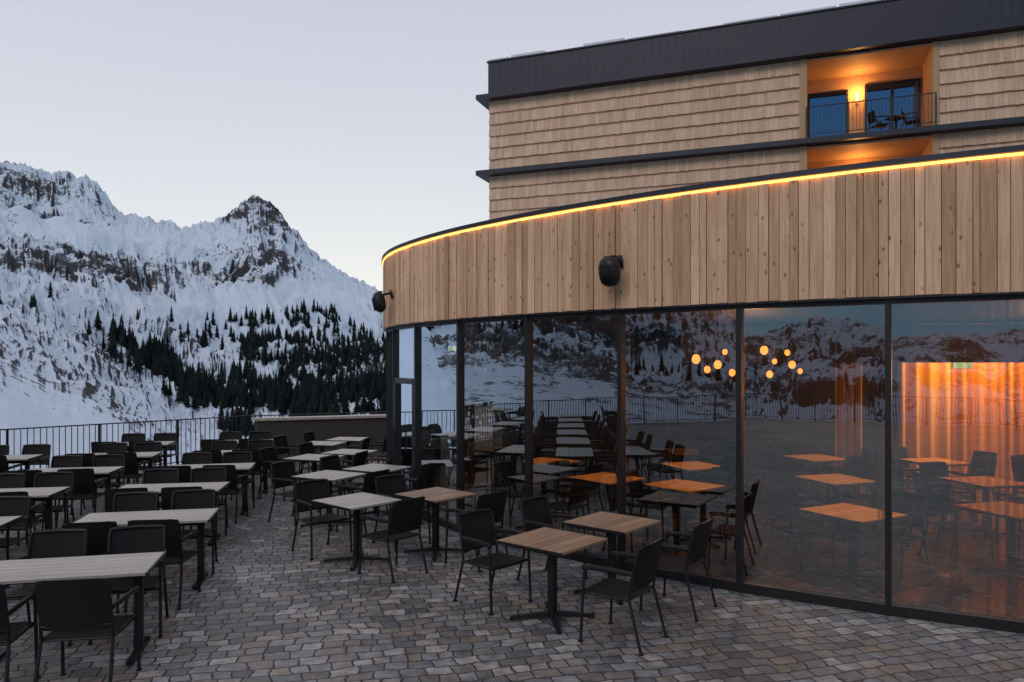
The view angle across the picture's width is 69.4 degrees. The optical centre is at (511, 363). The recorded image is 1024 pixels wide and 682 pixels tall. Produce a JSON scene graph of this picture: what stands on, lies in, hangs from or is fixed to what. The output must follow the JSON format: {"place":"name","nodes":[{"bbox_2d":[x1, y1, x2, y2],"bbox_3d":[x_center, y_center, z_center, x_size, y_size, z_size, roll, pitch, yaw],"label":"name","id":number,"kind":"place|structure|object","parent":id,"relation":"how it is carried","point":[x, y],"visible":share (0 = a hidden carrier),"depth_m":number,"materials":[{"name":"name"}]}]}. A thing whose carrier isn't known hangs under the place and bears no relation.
{"place":"outdoors","nodes":[
{"label":"outdoors","id":0,"kind":"place"},
{"bbox_2d":[0,160,492,470],"bbox_3d":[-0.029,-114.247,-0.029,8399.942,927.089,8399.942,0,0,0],"label":"mountain terrain","id":1,"kind":"structure","parent":0,"point":[85,246],"depth_m":850.69,"materials":[{"name":"white snow"}]},
{"bbox_2d":[0,280,492,435],"bbox_3d":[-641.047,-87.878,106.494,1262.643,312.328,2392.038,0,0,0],"label":"conifer forest","id":2,"kind":"object","parent":1,"relation":"on","point":[310,394],"visible":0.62,"depth_m":552.36,"materials":[{"name":"green plant"}]},
{"bbox_2d":[0,0,860,290],"label":"sky","id":3,"kind":"structure","parent":0,"point":[363,122],"materials":[{"name":"grey"}]},
{"bbox_2d":[0,424,1023,681],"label":"terrace paving","id":4,"kind":"structure","parent":0,"point":[266,604],"depth_m":6.66,"materials":[{"name":"stone"}]},
{"bbox_2d":[0,473,28,545],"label":"patio chair","id":5,"kind":"object","parent":4,"relation":"on","point":[12,480],"visible":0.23,"depth_m":10.26,"materials":[{"name":"fabric"}]},
{"bbox_2d":[0,495,30,585],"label":"patio chair","id":6,"kind":"object","parent":4,"relation":"on","point":[16,505],"visible":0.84,"depth_m":8.45,"materials":[{"name":"fabric"}]},
{"bbox_2d":[0,584,40,681],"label":"patio chair","id":7,"kind":"object","parent":4,"relation":"on","point":[11,633],"visible":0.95,"depth_m":5.27,"materials":[{"name":"fabric"}]},
{"bbox_2d":[0,491,46,535],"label":"patio chair","id":8,"kind":"object","parent":4,"relation":"on","point":[32,523],"visible":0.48,"depth_m":8.95,"materials":[{"name":"fabric"}]},
{"bbox_2d":[8,444,50,469],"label":"patio chair","id":9,"kind":"object","parent":4,"relation":"on","point":[32,449],"visible":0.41,"depth_m":13.91,"materials":[{"name":"plastic"}]},
{"bbox_2d":[0,486,70,528],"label":"patio table","id":10,"kind":"object","parent":4,"relation":"on","point":[46,494],"visible":0.58,"depth_m":9.57,"materials":[{"name":"grey wood"}]},
{"bbox_2d":[0,528,87,648],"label":"patio chair","id":11,"kind":"object","parent":4,"relation":"on","point":[57,543],"visible":0.38,"depth_m":6.75,"materials":[{"name":"fabric"}]},
{"bbox_2d":[16,471,74,545],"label":"patio chair","id":12,"kind":"object","parent":4,"relation":"on","point":[56,479],"visible":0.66,"depth_m":10.34,"materials":[{"name":"fabric"}]},
{"bbox_2d":[50,455,85,514],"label":"patio chair","id":13,"kind":"object","parent":4,"relation":"on","point":[64,461],"visible":0.26,"depth_m":12.24,"materials":[{"name":"fabric"}]},
{"bbox_2d":[28,466,124,518],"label":"patio table","id":14,"kind":"object","parent":4,"relation":"on","point":[103,471],"visible":0.41,"depth_m":11.55,"materials":[{"name":"grey wood"}]},
{"bbox_2d":[55,468,107,528],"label":"patio chair","id":15,"kind":"object","parent":4,"relation":"on","point":[84,486],"visible":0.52,"depth_m":10.77,"materials":[{"name":"plastic"}]},
{"bbox_2d":[0,551,165,664],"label":"patio table","id":16,"kind":"object","parent":4,"relation":"on","point":[137,567],"visible":0.92,"depth_m":6.03,"materials":[{"name":"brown wood"}]},
{"bbox_2d":[33,578,141,681],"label":"patio chair","id":17,"kind":"object","parent":4,"relation":"on","point":[74,609],"visible":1,"depth_m":5.25,"materials":[{"name":"plastic"}]},
{"bbox_2d":[62,521,133,612],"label":"patio chair","id":18,"kind":"object","parent":4,"relation":"on","point":[98,533],"visible":0.16,"depth_m":7.12,"materials":[{"name":"plastic"}]},
{"bbox_2d":[80,454,124,514],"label":"patio chair","id":19,"kind":"object","parent":4,"relation":"on","point":[106,460],"visible":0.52,"depth_m":12.35,"materials":[{"name":"plastic"}]},
{"bbox_2d":[104,452,149,504],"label":"patio chair","id":20,"kind":"object","parent":4,"relation":"on","point":[132,464],"visible":0.43,"depth_m":12.75,"materials":[{"name":"plastic"}]},
{"bbox_2d":[87,524,169,644],"bbox_3d":[-3.428,1.959,6.677,0.584,0.889,0.594,0,0,-17],"label":"patio chair","id":21,"kind":"object","parent":4,"relation":"on","point":[145,538],"visible":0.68,"depth_m":6.88,"materials":[{"name":"plastic"}]},
{"bbox_2d":[104,487,159,512],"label":"patio chair","id":22,"kind":"object","parent":4,"relation":"on","point":[109,494],"visible":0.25,"depth_m":9.01,"materials":[{"name":"fabric"}]},
{"bbox_2d":[112,491,157,575],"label":"patio chair","id":23,"kind":"object","parent":4,"relation":"on","point":[135,501],"visible":0.23,"depth_m":8.73,"materials":[{"name":"plastic"}]},
{"bbox_2d":[127,442,161,483],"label":"patio chair","id":24,"kind":"object","parent":4,"relation":"on","point":[147,446],"visible":0.44,"depth_m":14.31,"materials":[{"name":"fabric"}]},
{"bbox_2d":[73,508,219,589],"bbox_3d":[-3.939,2.024,7.994,1.364,0.748,0.680,0,0,-13],"label":"patio table","id":25,"kind":"object","parent":4,"relation":"on","point":[199,518],"visible":0.62,"depth_m":8.05,"materials":[{"name":"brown wood"}]},
{"bbox_2d":[143,433,177,470],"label":"patio chair","id":26,"kind":"object","parent":4,"relation":"on","point":[165,437],"visible":0.46,"depth_m":16.20,"materials":[{"name":"fabric"}]},
{"bbox_2d":[142,468,181,528],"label":"patio chair","id":27,"kind":"object","parent":4,"relation":"on","point":[160,475],"visible":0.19,"depth_m":10.69,"materials":[{"name":"plastic"}]},
{"bbox_2d":[123,519,201,611],"bbox_3d":[-3.528,1.959,7.467,0.584,0.889,0.594,0,0,-7],"label":"patio chair","id":28,"kind":"object","parent":4,"relation":"on","point":[176,554],"visible":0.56,"depth_m":7.28,"materials":[{"name":"plastic"}]},
{"bbox_2d":[119,482,229,545],"bbox_3d":[-4.558,2.024,9.907,1.364,0.748,0.680,0,0,-10],"label":"patio table","id":29,"kind":"object","parent":4,"relation":"on","point":[217,487],"visible":0.48,"depth_m":9.99,"materials":[{"name":"grey wood"}]},
{"bbox_2d":[161,486,202,509],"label":"patio chair","id":30,"kind":"object","parent":4,"relation":"on","point":[166,494],"visible":0.23,"depth_m":9.11,"materials":[{"name":"plastic"}]},
{"bbox_2d":[171,489,217,573],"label":"patio chair","id":31,"kind":"object","parent":4,"relation":"on","point":[194,499],"visible":0.48,"depth_m":8.88,"materials":[{"name":"fabric"}]},
{"bbox_2d":[181,452,211,464],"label":"patio chair","id":32,"kind":"object","parent":4,"relation":"on","point":[188,458],"visible":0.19,"depth_m":12.66,"materials":[{"name":"fabric"}]},
{"bbox_2d":[182,467,228,534],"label":"patio chair","id":33,"kind":"object","parent":4,"relation":"on","point":[209,474],"visible":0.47,"depth_m":10.78,"materials":[{"name":"fabric"}]},
{"bbox_2d":[167,462,255,514],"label":"patio table","id":34,"kind":"object","parent":4,"relation":"on","point":[242,468],"visible":0.46,"depth_m":11.99,"materials":[{"name":"grey wood"}]},
{"bbox_2d":[203,465,248,523],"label":"patio chair","id":35,"kind":"object","parent":4,"relation":"on","point":[232,487],"visible":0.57,"depth_m":11.18,"materials":[{"name":"plastic"}]},
{"bbox_2d":[218,451,254,507],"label":"patio chair","id":36,"kind":"object","parent":4,"relation":"on","point":[238,457],"visible":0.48,"depth_m":12.75,"materials":[{"name":"fabric"}]},
{"bbox_2d":[230,449,267,499],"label":"patio chair","id":37,"kind":"object","parent":4,"relation":"on","point":[257,460],"visible":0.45,"depth_m":13.18,"materials":[{"name":"fabric"}]},
{"bbox_2d":[0,405,502,470],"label":"terrace railing","id":38,"kind":"object","parent":4,"relation":"on","point":[100,434],"visible":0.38,"depth_m":17.32,"materials":[{"name":"metal"}]},
{"bbox_2d":[256,446,300,500],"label":"patio chair","id":39,"kind":"object","parent":4,"relation":"on","point":[268,456],"visible":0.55,"depth_m":13.35,"materials":[{"name":"fabric"}]},
{"bbox_2d":[273,435,308,472],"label":"patio chair","id":40,"kind":"object","parent":4,"relation":"on","point":[281,445],"visible":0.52,"depth_m":15.62,"materials":[{"name":"plastic"}]},
{"bbox_2d":[267,460,320,525],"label":"patio chair","id":41,"kind":"object","parent":4,"relation":"on","point":[282,472],"visible":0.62,"depth_m":11.36,"materials":[{"name":"plastic"}]},
{"bbox_2d":[282,454,344,500],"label":"square table","id":42,"kind":"object","parent":4,"relation":"on","point":[314,459],"visible":0.52,"depth_m":13.04,"materials":[{"name":"grey wood"}]},
{"bbox_2d":[253,414,385,460],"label":"terrace parapet wall","id":43,"kind":"structure","parent":4,"relation":"on","point":[294,428],"depth_m":18.71,"materials":[{"name":"grey concrete"}]},
{"bbox_2d":[291,478,352,559],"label":"patio chair","id":44,"kind":"object","parent":4,"relation":"on","point":[307,492],"visible":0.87,"depth_m":9.53,"materials":[{"name":"fabric"}]},
{"bbox_2d":[290,470,365,530],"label":"square table","id":45,"kind":"object","parent":4,"relation":"on","point":[331,476],"visible":0.67,"depth_m":10.94,"materials":[{"name":"grey wood"}]},
{"bbox_2d":[317,455,366,515],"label":"patio chair","id":46,"kind":"object","parent":4,"relation":"on","point":[331,462],"visible":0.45,"depth_m":12.17,"materials":[{"name":"plastic"}]},
{"bbox_2d":[311,492,402,570],"bbox_3d":[-1.880,2.024,8.970,0.780,0.748,0.784,0,0,42],"label":"square table","id":47,"kind":"object","parent":4,"relation":"on","point":[355,503],"visible":0.87,"depth_m":8.94,"materials":[{"name":"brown wood"}]},
{"bbox_2d":[335,469,389,536],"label":"patio chair","id":48,"kind":"object","parent":4,"relation":"on","point":[369,486],"visible":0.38,"depth_m":10.41,"materials":[{"name":"plastic"}]},
{"bbox_2d":[341,463,410,517],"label":"square table","id":49,"kind":"object","parent":4,"relation":"on","point":[368,468],"visible":0.6,"depth_m":11.69,"materials":[{"name":"grey wood"}]},
{"bbox_2d":[357,496,428,582],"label":"patio chair","id":50,"kind":"object","parent":4,"relation":"on","point":[405,517],"visible":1,"depth_m":8.35,"materials":[{"name":"plastic"}]},
{"bbox_2d":[371,474,431,550],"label":"patio chair","id":51,"kind":"object","parent":4,"relation":"on","point":[390,485],"visible":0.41,"depth_m":10.03,"materials":[{"name":"fabric"}]},
{"bbox_2d":[389,463,430,523],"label":"patio chair","id":52,"kind":"object","parent":4,"relation":"on","point":[421,480],"visible":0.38,"depth_m":11.19,"materials":[{"name":"plastic"}]},
{"bbox_2d":[393,487,477,560],"bbox_3d":[-0.970,2.024,9.400,0.760,0.748,0.764,0,0,42],"label":"square table","id":53,"kind":"object","parent":4,"relation":"on","point":[434,496],"visible":0.91,"depth_m":9.37,"materials":[{"name":"brown wood"}]},
{"bbox_2d":[444,491,508,572],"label":"patio chair","id":54,"kind":"object","parent":4,"relation":"on","point":[495,502],"visible":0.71,"depth_m":8.79,"materials":[{"name":"plastic"}]},
{"bbox_2d":[452,508,532,615],"bbox_3d":[-0.204,1.959,7.461,0.594,0.889,0.584,0,0,44],"label":"patio chair","id":55,"kind":"object","parent":4,"relation":"on","point":[478,529],"visible":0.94,"depth_m":7.52,"materials":[{"name":"plastic"}]},
{"bbox_2d":[495,527,608,633],"bbox_3d":[0.380,2.024,6.960,0.760,0.748,0.764,0,0,40],"label":"square table","id":56,"kind":"object","parent":4,"relation":"on","point":[553,544],"visible":1,"depth_m":6.93,"materials":[{"name":"brown wood"}]},
{"bbox_2d":[516,495,588,589],"bbox_3d":[0.440,1.959,8.238,0.594,0.889,0.584,0,0,41],"label":"patio chair","id":57,"kind":"object","parent":4,"relation":"on","point":[536,512],"visible":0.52,"depth_m":8.38,"materials":[{"name":"plastic"}]},
{"bbox_2d":[561,511,661,604],"bbox_3d":[1.050,2.024,7.760,0.760,0.748,0.764,0,0,40],"label":"square table","id":58,"kind":"object","parent":4,"relation":"on","point":[612,525],"visible":0.81,"depth_m":7.72,"materials":[{"name":"brown wood"}]},
{"bbox_2d":[578,537,668,656],"bbox_3d":[0.980,1.959,6.448,0.594,0.889,0.584,0,0,35],"label":"patio chair","id":59,"kind":"object","parent":4,"relation":"on","point":[642,574],"visible":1,"depth_m":6.35,"materials":[{"name":"fabric"}]},
{"bbox_2d":[493,82,796,434],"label":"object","id":60,"kind":"structure","parent":4,"relation":"on","point":[497,373],"depth_m":29.73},
{"bbox_2d":[476,0,1023,182],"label":"dark ledges and parapet","id":61,"kind":"object","parent":60,"relation":"on","point":[757,42],"visible":0.27,"depth_m":26.03,"materials":[{"name":"metal"}]},
{"bbox_2d":[488,0,877,60],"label":"roof snow","id":62,"kind":"structure","parent":61,"relation":"on","point":[619,39],"depth_m":26.37,"materials":[{"name":"white snow"}]},
{"bbox_2d":[535,0,1023,86],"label":"parapet seams","id":63,"kind":"object","parent":61,"relation":"on","point":[798,33],"visible":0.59,"depth_m":25.15,"materials":[{"name":"metal"}]},
{"bbox_2d":[799,41,938,169],"bbox_3d":[12.282,-7.610,25.764,4.260,5.860,2.280,0,0,21],"label":"loggia lining","id":64,"kind":"object","parent":61,"relation":"on","point":[853,73],"visible":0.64,"depth_m":25.79,"materials":[{"name":"brown wood"}]},
{"bbox_2d":[808,78,920,137],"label":"window frames","id":65,"kind":"structure","parent":64,"relation":"attached to","point":[884,83],"depth_m":26.61,"materials":[{"name":"metal"}]},
{"bbox_2d":[810,81,917,136],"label":"loggia windows","id":66,"kind":"structure","parent":65,"relation":"in","point":[900,89],"depth_m":26.60,"materials":[{"name":"blue glass"}]},
{"bbox_2d":[806,92,936,137],"bbox_3d":[11.899,-8.265,24.626,3.945,1.050,0.050,0,0,21],"label":"balcony railing","id":67,"kind":"object","parent":61,"relation":"on","point":[891,126],"visible":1,"depth_m":24.52,"materials":[{"name":"metal"}]},
{"bbox_2d":[489,30,1023,219],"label":"shingle cladding","id":68,"kind":"structure","parent":60,"relation":"attached to","point":[981,77],"depth_m":27.05,"materials":[{"name":"brown wood"}]},
{"bbox_2d":[638,518,717,621],"bbox_3d":[1.644,1.959,7.272,0.594,0.889,0.584,0,0,36],"label":"patio chair","id":69,"kind":"object","parent":4,"relation":"on","point":[696,548],"visible":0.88,"depth_m":7.15,"materials":[{"name":"fabric"}]},
{"bbox_2d":[382,144,1023,633],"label":"restaurant pavilion","id":70,"kind":"structure","parent":4,"relation":"on","point":[890,286],"depth_m":9.74,"materials":[{"name":"wood"},{"name":"glass"},{"name":"dark metal"}]},
{"bbox_2d":[473,446,523,490],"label":"dining table","id":71,"kind":"object","parent":70,"relation":"on","point":[488,449],"visible":0.5,"depth_m":14.17,"materials":[{"name":"wood"}]},
{"bbox_2d":[493,448,536,504],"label":"dining chair","id":72,"kind":"object","parent":70,"relation":"on","point":[505,453],"visible":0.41,"depth_m":12.90,"materials":[{"name":"fabric"}]},
{"bbox_2d":[499,458,545,517],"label":"dining chair","id":73,"kind":"object","parent":70,"relation":"on","point":[512,471],"visible":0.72,"depth_m":11.68,"materials":[{"name":"fabric"}]},
{"bbox_2d":[523,457,580,509],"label":"dining table","id":74,"kind":"object","parent":70,"relation":"on","point":[541,461],"visible":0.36,"depth_m":12.38,"materials":[{"name":"brown wood"}]},
{"bbox_2d":[547,460,596,527],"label":"dining chair","id":75,"kind":"object","parent":70,"relation":"on","point":[559,472],"visible":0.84,"depth_m":11.25,"materials":[{"name":"plastic"}]},
{"bbox_2d":[567,447,593,503],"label":"dining chair","id":76,"kind":"object","parent":70,"relation":"on","point":[583,455],"visible":0.42,"depth_m":13.14,"materials":[{"name":"fabric"}]},
{"bbox_2d":[559,457,605,513],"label":"dining chair","id":77,"kind":"object","parent":70,"relation":"on","point":[596,465],"visible":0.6,"depth_m":11.78,"materials":[{"name":"fabric"}]},
{"bbox_2d":[567,472,645,535],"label":"dining table","id":78,"kind":"object","parent":70,"relation":"on","point":[605,480],"visible":0.59,"depth_m":10.56,"materials":[{"name":"brown wood"}]},
{"bbox_2d":[598,255,622,286],"bbox_3d":[1.140,-1.056,8.391,0.250,0.345,0.335,0,12,38],"label":"wall speaker","id":79,"kind":"object","parent":70,"relation":"attached to","point":[609,270],"depth_m":8.26,"materials":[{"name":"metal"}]},
{"bbox_2d":[613,461,665,522],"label":"dining chair","id":80,"kind":"object","parent":70,"relation":"on","point":[650,471],"visible":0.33,"depth_m":11.17,"materials":[{"name":"fabric"}]},
{"bbox_2d":[626,482,679,545],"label":"dining chair","id":81,"kind":"object","parent":70,"relation":"on","point":[641,503],"visible":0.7,"depth_m":9.31,"materials":[{"name":"fabric"}]},
{"bbox_2d":[645,450,688,507],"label":"dining chair","id":82,"kind":"object","parent":70,"relation":"on","point":[659,456],"visible":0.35,"depth_m":12.80,"materials":[{"name":"fabric"}]},
{"bbox_2d":[645,479,725,546],"bbox_3d":[2.300,2.004,9.950,0.804,0.748,0.800,0,0,-40],"label":"dining table","id":83,"kind":"object","parent":70,"relation":"on","point":[683,488],"visible":0.74,"depth_m":9.91,"materials":[{"name":"brown wood"}]},
{"bbox_2d":[661,461,720,516],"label":"dining table","id":84,"kind":"object","parent":70,"relation":"on","point":[691,467],"visible":0.72,"depth_m":11.87,"materials":[{"name":"brown wood"}]},
{"bbox_2d":[681,449,723,498],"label":"dining chair","id":85,"kind":"object","parent":70,"relation":"on","point":[713,456],"visible":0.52,"depth_m":12.97,"materials":[{"name":"fabric"}]},
{"bbox_2d":[686,467,735,539],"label":"dining chair","id":86,"kind":"object","parent":70,"relation":"on","point":[722,476],"visible":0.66,"depth_m":10.52,"materials":[{"name":"plastic"}]},
{"bbox_2d":[699,483,762,552],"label":"dining chair","id":87,"kind":"object","parent":70,"relation":"on","point":[724,516],"visible":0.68,"depth_m":9.31,"materials":[{"name":"fabric"}]},
{"bbox_2d":[767,443,811,488],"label":"dining chair","id":88,"kind":"object","parent":70,"relation":"on","point":[779,449],"visible":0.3,"depth_m":13.84,"materials":[{"name":"fabric"}]},
{"bbox_2d":[762,470,824,540],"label":"dining chair","id":89,"kind":"object","parent":70,"relation":"on","point":[776,479],"visible":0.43,"depth_m":10.12,"materials":[{"name":"fabric"}]},
{"bbox_2d":[763,485,835,573],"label":"dining chair","id":90,"kind":"object","parent":70,"relation":"on","point":[784,503],"visible":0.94,"depth_m":8.89,"materials":[{"name":"fabric"}]},
{"bbox_2d":[777,460,829,523],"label":"dining chair","id":91,"kind":"object","parent":70,"relation":"on","point":[791,469],"visible":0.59,"depth_m":11.42,"materials":[{"name":"fabric"}]},
{"bbox_2d":[782,454,844,503],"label":"dining table","id":92,"kind":"object","parent":70,"relation":"on","point":[815,459],"visible":0.73,"depth_m":12.87,"materials":[{"name":"brown wood"}]},
{"bbox_2d":[794,473,874,536],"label":"dining table","id":93,"kind":"object","parent":70,"relation":"on","point":[835,482],"visible":0.77,"depth_m":10.46,"materials":[{"name":"brown wood"}]},
{"bbox_2d":[820,456,869,504],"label":"dining chair","id":94,"kind":"object","parent":70,"relation":"on","point":[857,466],"visible":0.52,"depth_m":11.97,"materials":[{"name":"fabric"}]},
{"bbox_2d":[797,503,908,590],"bbox_3d":[3.750,2.004,8.150,0.804,0.748,0.800,0,0,-29],"label":"dining table","id":95,"kind":"object","parent":70,"relation":"on","point":[853,516],"visible":0.96,"depth_m":8.12,"materials":[{"name":"brown wood"}]},
{"bbox_2d":[841,479,908,549],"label":"dining chair","id":96,"kind":"object","parent":70,"relation":"on","point":[898,484],"visible":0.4,"depth_m":9.56,"materials":[{"name":"fabric"}]},
{"bbox_2d":[846,465,908,530],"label":"dining chair","id":97,"kind":"object","parent":70,"relation":"on","point":[898,472],"visible":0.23,"depth_m":10.75,"materials":[{"name":"fabric"}]},
{"bbox_2d":[857,490,931,580],"bbox_3d":[4.391,1.939,8.500,0.594,0.889,0.584,0,0,-29],"label":"dining chair","id":98,"kind":"object","parent":70,"relation":"on","point":[913,505],"visible":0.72,"depth_m":8.51,"materials":[{"name":"fabric"}]},
{"bbox_2d":[892,446,911,490],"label":"dining chair","id":99,"kind":"object","parent":70,"relation":"on","point":[899,452],"visible":0.3,"depth_m":13.37,"materials":[{"name":"fabric"}]},
{"bbox_2d":[898,458,969,466],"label":"dining table","id":100,"kind":"object","parent":70,"relation":"on","point":[950,463],"visible":0.39,"depth_m":12.39,"materials":[{"name":"brown wood"}]},
{"bbox_2d":[909,471,975,542],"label":"dining chair","id":101,"kind":"object","parent":70,"relation":"on","point":[919,479],"visible":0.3,"depth_m":10.00,"materials":[{"name":"fabric"}]},
{"bbox_2d":[919,461,976,526],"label":"dining chair","id":102,"kind":"object","parent":70,"relation":"on","point":[939,469],"visible":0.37,"depth_m":11.26,"materials":[{"name":"fabric"}]},
{"bbox_2d":[917,483,994,567],"bbox_3d":[5.384,1.939,8.997,0.584,0.889,0.594,0,0,-17],"label":"dining chair","id":103,"kind":"object","parent":70,"relation":"on","point":[942,500],"visible":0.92,"depth_m":9.15,"materials":[{"name":"plastic"}]},
{"bbox_2d":[948,460,996,518],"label":"dining chair","id":104,"kind":"object","parent":70,"relation":"on","point":[981,468],"visible":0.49,"depth_m":11.44,"materials":[{"name":"plastic"}]},
{"bbox_2d":[939,476,1023,540],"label":"dining table","id":105,"kind":"object","parent":70,"relation":"on","point":[986,484],"visible":0.79,"depth_m":10.26,"materials":[{"name":"brown wood"}]},
{"bbox_2d":[952,501,1023,584],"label":"dining table","id":106,"kind":"object","parent":70,"relation":"on","point":[997,509],"visible":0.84,"depth_m":8.28,"materials":[{"name":"brown wood"}]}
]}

